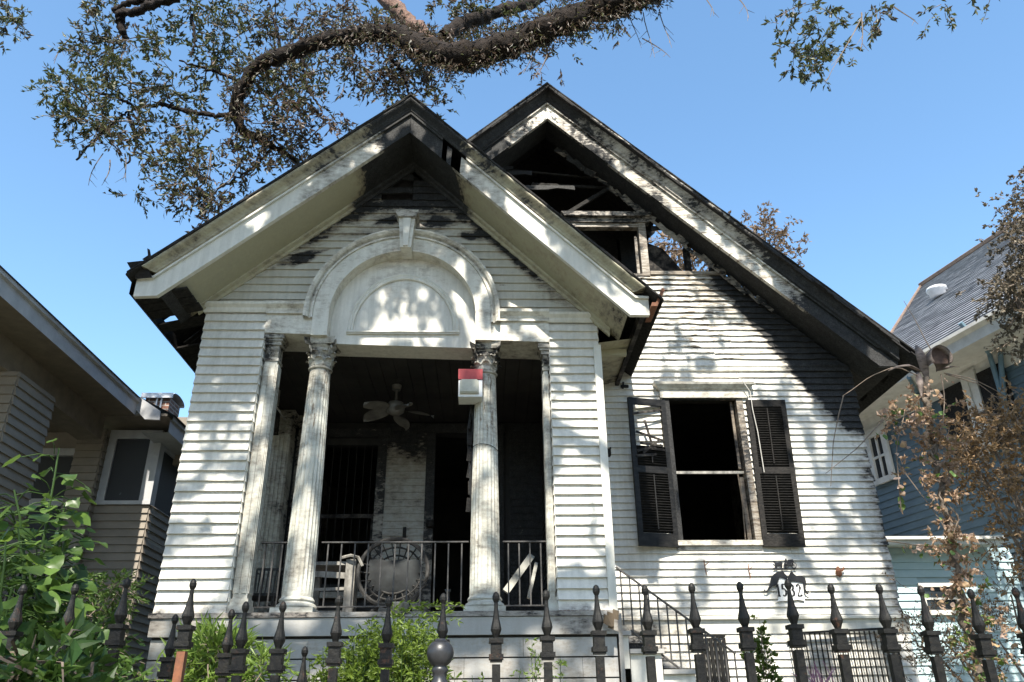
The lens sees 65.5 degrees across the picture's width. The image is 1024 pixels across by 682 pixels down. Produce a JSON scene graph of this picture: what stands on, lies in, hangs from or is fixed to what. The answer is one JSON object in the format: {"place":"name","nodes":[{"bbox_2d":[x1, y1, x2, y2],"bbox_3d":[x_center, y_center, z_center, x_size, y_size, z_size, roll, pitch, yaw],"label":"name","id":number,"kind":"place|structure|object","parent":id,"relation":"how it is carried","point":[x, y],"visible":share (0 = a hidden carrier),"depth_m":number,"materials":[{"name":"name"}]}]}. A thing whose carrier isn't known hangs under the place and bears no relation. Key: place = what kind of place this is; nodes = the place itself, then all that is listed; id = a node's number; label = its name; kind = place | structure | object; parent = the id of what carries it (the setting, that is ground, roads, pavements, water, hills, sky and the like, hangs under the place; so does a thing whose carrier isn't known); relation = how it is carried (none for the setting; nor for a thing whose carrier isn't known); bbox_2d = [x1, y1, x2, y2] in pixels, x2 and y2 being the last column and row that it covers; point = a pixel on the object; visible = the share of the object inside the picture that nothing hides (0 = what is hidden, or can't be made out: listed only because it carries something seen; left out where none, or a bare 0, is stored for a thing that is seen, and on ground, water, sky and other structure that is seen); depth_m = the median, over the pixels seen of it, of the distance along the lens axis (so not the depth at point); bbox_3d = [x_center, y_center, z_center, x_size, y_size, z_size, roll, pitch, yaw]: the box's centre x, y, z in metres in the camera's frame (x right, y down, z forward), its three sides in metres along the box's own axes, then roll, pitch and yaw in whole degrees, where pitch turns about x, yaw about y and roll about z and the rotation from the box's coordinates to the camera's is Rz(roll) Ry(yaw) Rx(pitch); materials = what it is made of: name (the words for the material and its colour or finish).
{"place":"outdoors","nodes":[
{"label":"outdoors","id":0,"kind":"place"},
{"bbox_2d":[0,0,1023,416],"label":"sky","id":1,"kind":"structure","parent":0,"point":[881,170],"materials":[{"name":"blue"}]},
{"bbox_2d":[825,301,1017,681],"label":"dead palm","id":2,"kind":"object","parent":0,"point":[940,357],"visible":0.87,"depth_m":6.93,"materials":[{"name":"brown plant"}]},
{"bbox_2d":[875,378,1021,681],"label":"dead vine","id":3,"kind":"object","parent":2,"relation":"attached to","point":[955,495],"visible":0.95,"depth_m":6.45,"materials":[{"name":"brown plant"}]},
{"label":"ground","id":4,"kind":"structure","parent":0,"visible":0},
{"bbox_2d":[0,571,153,681],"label":"undergrowth bush","id":5,"kind":"object","parent":4,"relation":"on","point":[84,655],"visible":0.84,"depth_m":1.97,"materials":[{"name":"green plant"}]},
{"bbox_2d":[0,438,109,663],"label":"broad leaved plant","id":6,"kind":"object","parent":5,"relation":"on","point":[53,588],"visible":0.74,"depth_m":3.58,"materials":[{"name":"green plant"}]},
{"bbox_2d":[0,265,187,681],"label":"beige house","id":7,"kind":"structure","parent":4,"relation":"on","point":[118,442],"depth_m":10.03,"materials":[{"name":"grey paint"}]},
{"bbox_2d":[95,430,163,505],"bbox_3d":[-5.042,1.670,10.527,0.726,1.014,0.110,0,-26,-2],"label":"screened window","id":8,"kind":"structure","parent":7,"relation":"in","point":[129,476],"depth_m":10.50,"materials":[{"name":"grey glass"}]},
{"bbox_2d":[146,446,178,549],"bbox_3d":[-4.720,2.170,10.853,0.044,1.280,0.888,0,-26,-2],"label":"side window","id":9,"kind":"structure","parent":7,"relation":"in","point":[167,474],"depth_m":10.83,"materials":[{"name":"grey glass"}]},
{"bbox_2d":[62,567,153,672],"bbox_3d":[-3.357,2.741,6.090,0.851,2.025,0.865,9,-27,-19],"label":"hedge plant","id":10,"kind":"object","parent":4,"relation":"on","point":[107,594],"visible":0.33,"depth_m":6.38,"materials":[{"name":"green plant"}]},
{"bbox_2d":[137,611,311,681],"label":"grassy clump","id":11,"kind":"object","parent":4,"relation":"on","point":[202,659],"visible":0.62,"depth_m":5.06,"materials":[{"name":"green plant"}]},
{"bbox_2d":[156,609,307,681],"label":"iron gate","id":12,"kind":"structure","parent":4,"relation":"on","point":[168,664],"depth_m":2.31,"materials":[{"name":"black metal"}]},
{"bbox_2d":[296,599,465,681],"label":"weed patch","id":13,"kind":"object","parent":4,"relation":"on","point":[363,667],"visible":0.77,"depth_m":5.93,"materials":[{"name":"green plant"}]},
{"bbox_2d":[427,638,453,681],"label":"ball topped post","id":14,"kind":"object","parent":4,"relation":"on","point":[440,653],"visible":1,"depth_m":1.95,"materials":[{"name":"black metal"}]},
{"bbox_2d":[0,0,999,232],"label":"live oak","id":15,"kind":"object","parent":4,"relation":"on","point":[420,45],"visible":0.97,"depth_m":11.82,"materials":[{"name":"green plant"}]},
{"bbox_2d":[450,637,566,681],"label":"weed patch","id":16,"kind":"object","parent":4,"relation":"on","point":[561,674],"visible":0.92,"depth_m":6.40,"materials":[{"name":"green plant"}]},
{"bbox_2d":[1,578,1023,681],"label":"iron fence","id":17,"kind":"object","parent":4,"relation":"on","point":[931,637],"visible":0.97,"depth_m":2.25,"materials":[{"name":"black metal"}]},
{"bbox_2d":[125,82,919,681],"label":"burnt house","id":18,"kind":"structure","parent":4,"relation":"on","point":[419,248],"depth_m":8.68,"materials":[{"name":"white paint"}]},
{"bbox_2d":[252,568,283,606],"bbox_3d":[-2.575,2.647,8.278,0.346,0.632,0.460,0,-26,-2],"label":"iron chair","id":19,"kind":"object","parent":18,"relation":"on","point":[263,597],"visible":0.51,"depth_m":8.46,"materials":[{"name":"black metal"}]},
{"bbox_2d":[254,542,287,607],"bbox_3d":[-2.264,2.192,7.475,0.240,0.602,0.032,0,-26,-2],"label":"porch railing","id":20,"kind":"object","parent":18,"relation":"attached to","point":[274,543],"visible":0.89,"depth_m":7.47,"materials":[{"name":"metal"}]},
{"bbox_2d":[277,390,285,419],"bbox_3d":[-2.741,0.604,9.548,0.168,0.698,0.048,22,-34,-39],"label":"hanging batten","id":21,"kind":"object","parent":18,"relation":"hanging from","point":[279,411],"visible":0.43,"depth_m":9.44,"materials":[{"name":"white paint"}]},
{"bbox_2d":[313,554,363,611],"bbox_3d":[-1.837,2.644,8.373,0.589,0.706,0.516,0,-26,-2],"label":"chair","id":22,"kind":"object","parent":18,"relation":"on","point":[345,572],"visible":0.55,"depth_m":8.30,"materials":[{"name":"white paint"}]},
{"bbox_2d":[313,428,390,598],"bbox_3d":[-2.079,2.130,10.026,0.990,2.140,0.150,0,-26,-2],"label":"porch window","id":23,"kind":"structure","parent":18,"relation":"in","point":[376,529],"depth_m":10.08,"materials":[{"name":"paint"}]},
{"bbox_2d":[316,541,468,607],"bbox_3d":[-1.115,2.196,7.511,1.400,0.602,0.032,0,-26,-2],"label":"porch railing","id":24,"kind":"object","parent":18,"relation":"attached to","point":[382,542],"visible":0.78,"depth_m":7.52,"materials":[{"name":"metal"}]},
{"bbox_2d":[356,537,429,611],"bbox_3d":[-1.236,2.501,8.309,0.763,0.915,0.491,0,-26,-2],"label":"round chair","id":25,"kind":"object","parent":18,"relation":"on","point":[399,595],"visible":0.79,"depth_m":8.28,"materials":[{"name":"metal"}]},
{"bbox_2d":[363,384,433,429],"bbox_3d":[-1.337,0.720,9.346,0.846,0.413,0.851,0,-26,-2],"label":"ceiling fan","id":26,"kind":"object","parent":18,"relation":"hanging from","point":[395,408],"visible":1,"depth_m":9.29,"materials":[{"name":"paint"}]},
{"bbox_2d":[390,602,408,611],"bbox_3d":[-1.012,2.407,7.158,0.180,0.102,0.175,0,-26,-2],"label":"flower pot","id":27,"kind":"object","parent":18,"relation":"on","point":[405,605],"visible":0.47,"depth_m":7.10,"materials":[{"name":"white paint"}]},
{"bbox_2d":[445,589,452,610],"bbox_3d":[-0.610,2.488,7.554,0.110,0.250,0.105,0,-26,-2],"label":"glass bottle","id":28,"kind":"object","parent":18,"relation":"on","point":[449,591],"visible":0.36,"depth_m":7.56,"materials":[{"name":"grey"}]},
{"bbox_2d":[466,405,473,511],"bbox_3d":[-0.413,1.060,8.026,0.091,1.343,0.043,0,-26,-2],"label":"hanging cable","id":29,"kind":"object","parent":18,"relation":"hanging from","point":[469,458],"visible":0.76,"depth_m":7.96,"materials":[{"name":"black rubber"}]},
{"bbox_2d":[458,369,482,404],"bbox_3d":[-0.422,0.461,8.102,0.246,0.295,0.262,0,-26,-2],"label":"alarm box","id":30,"kind":"object","parent":18,"relation":"attached to","point":[470,382],"visible":1,"depth_m":8.01,"materials":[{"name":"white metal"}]},
{"bbox_2d":[503,554,534,593],"bbox_3d":[0.073,2.385,8.181,0.058,0.461,0.463,-22,-33,37],"label":"fallen board","id":31,"kind":"object","parent":18,"relation":"on","point":[514,579],"visible":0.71,"depth_m":8.15,"materials":[{"name":"paint"}]},
{"bbox_2d":[503,541,545,606],"bbox_3d":[0.122,2.201,7.550,0.415,0.602,0.032,0,-26,-2],"label":"porch railing","id":32,"kind":"object","parent":18,"relation":"attached to","point":[519,542],"visible":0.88,"depth_m":7.57,"materials":[{"name":"metal"}]},
{"bbox_2d":[527,562,537,598],"bbox_3d":[0.211,2.450,8.155,0.040,0.416,0.343,-8,-27,15],"label":"fallen board","id":33,"kind":"object","parent":18,"relation":"on","point":[533,574],"visible":0.79,"depth_m":8.16,"materials":[{"name":"paint"}]},
{"bbox_2d":[603,609,618,629],"bbox_3d":[0.874,2.455,7.014,0.136,0.179,0.098,0,-26,-2],"label":"dried leaf cluster","id":34,"kind":"object","parent":18,"relation":"hanging from","point":[609,618],"visible":1,"depth_m":6.99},
{"bbox_2d":[560,211,681,275],"bbox_3d":[1.451,-1.230,10.313,1.620,0.930,0.220,0,-26,-2],"label":"gable window","id":35,"kind":"structure","parent":18,"relation":"in","point":[652,258],"depth_m":10.40,"materials":[{"name":"white wood"}]},
{"bbox_2d":[621,382,628,388],"bbox_3d":[1.331,0.525,9.411,0.090,0.087,0.045,0,-26,-2],"label":"cable clamp","id":36,"kind":"object","parent":18,"relation":"attached to","point":[623,386],"visible":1,"depth_m":9.40,"materials":[{"name":"black metal"}]},
{"bbox_2d":[615,566,738,681],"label":"stair railing","id":37,"kind":"object","parent":18,"relation":"on","point":[676,612],"visible":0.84,"depth_m":7.33,"materials":[{"name":"metal"}]},
{"bbox_2d":[653,381,762,549],"bbox_3d":[2.271,1.391,9.052,1.190,1.947,0.225,0,-26,-2],"label":"front window","id":38,"kind":"structure","parent":18,"relation":"in","point":[735,391],"depth_m":9.13,"materials":[{"name":"white wood"}]},
{"bbox_2d":[702,635,730,681],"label":"iron grille","id":39,"kind":"object","parent":18,"relation":"attached to","point":[713,659],"visible":0.61,"depth_m":8.10,"materials":[{"name":"black metal"}]},
{"bbox_2d":[736,373,764,471],"bbox_3d":[2.739,0.923,9.174,0.167,1.212,0.012,0,-26,-2],"label":"dangling wire","id":40,"kind":"object","parent":18,"relation":"hanging from","point":[755,422],"visible":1,"depth_m":9.17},
{"bbox_2d":[773,559,796,568],"bbox_3d":[2.929,2.393,8.557,0.259,0.114,0.019,0,-26,-2],"label":"carriage ornament","id":41,"kind":"object","parent":18,"relation":"attached to","point":[790,562],"visible":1,"depth_m":8.55,"materials":[{"name":"black metal"}]},
{"bbox_2d":[764,570,807,601],"bbox_3d":[2.903,2.599,8.460,0.481,0.321,0.026,0,-26,-2],"label":"house number plaque","id":42,"kind":"object","parent":18,"relation":"attached to","point":[778,581],"visible":0.92,"depth_m":8.46,"materials":[{"name":"white metal"}]},
{"bbox_2d":[835,566,844,576],"bbox_3d":[3.522,2.472,8.535,0.103,0.110,0.065,-10,-27,18],"label":"garden tap","id":43,"kind":"object","parent":18,"relation":"attached to","point":[838,571],"visible":1,"depth_m":8.52,"materials":[{"name":"metal"}]},
{"bbox_2d":[787,627,905,681],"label":"iron grille","id":44,"kind":"object","parent":18,"relation":"attached to","point":[827,631],"visible":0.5,"depth_m":8.12,"materials":[{"name":"black metal"}]},
{"bbox_2d":[647,201,811,296],"bbox_3d":[5.901,2.505,20.077,5.468,14.232,2.750,0,-26,-2],"label":"brown tree","id":45,"kind":"object","parent":4,"relation":"on","point":[777,235],"visible":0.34,"depth_m":22.33,"materials":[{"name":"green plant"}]},
{"bbox_2d":[739,613,783,681],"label":"climbing shrub","id":46,"kind":"object","parent":4,"relation":"on","point":[773,675],"visible":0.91,"depth_m":7.51,"materials":[{"name":"green plant"}]},
{"bbox_2d":[791,661,835,681],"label":"purple stems","id":47,"kind":"object","parent":4,"relation":"on","point":[813,677],"visible":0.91,"depth_m":7.27,"materials":[{"name":"purple plant"}]},
{"bbox_2d":[859,217,1023,596],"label":"blue house","id":48,"kind":"structure","parent":4,"relation":"on","point":[942,314],"depth_m":13.34,"materials":[{"name":"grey wood"}]},
{"bbox_2d":[864,423,895,486],"bbox_3d":[6.575,2.041,14.247,0.070,1.007,0.542,7,-27,-15],"label":"window","id":49,"kind":"structure","parent":48,"relation":"in","point":[882,464],"depth_m":14.22,"materials":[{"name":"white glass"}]},
{"bbox_2d":[939,363,1023,458],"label":"window","id":50,"kind":"structure","parent":48,"relation":"in","point":[977,393],"depth_m":12.42,"materials":[{"name":"white glass"}]},
{"bbox_2d":[870,519,1023,681],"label":"twiggy shrub","id":51,"kind":"object","parent":4,"relation":"on","point":[966,659],"visible":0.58,"depth_m":7.08,"materials":[{"name":"brown plant"}]},
{"bbox_2d":[885,536,1023,681],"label":"pale blue annex","id":52,"kind":"object","parent":4,"relation":"on","point":[913,571],"visible":0.27,"depth_m":10.64,"materials":[{"name":"paint"}]},
{"bbox_2d":[917,583,959,614],"bbox_3d":[5.714,3.440,10.614,0.542,0.408,0.080,0,-26,-2],"label":"window","id":53,"kind":"structure","parent":52,"relation":"in","point":[927,586],"depth_m":10.64,"materials":[{"name":"white paint"}]},
{"bbox_2d":[921,376,1023,602],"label":"dry shrub","id":54,"kind":"object","parent":4,"relation":"on","point":[991,433],"visible":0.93,"depth_m":6.87,"materials":[{"name":"brown plant"}]},
{"bbox_2d":[955,166,1023,365],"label":"dry tree","id":55,"kind":"object","parent":4,"relation":"on","point":[1011,285],"visible":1,"depth_m":9.08,"materials":[{"name":"brown plant"}]}
]}

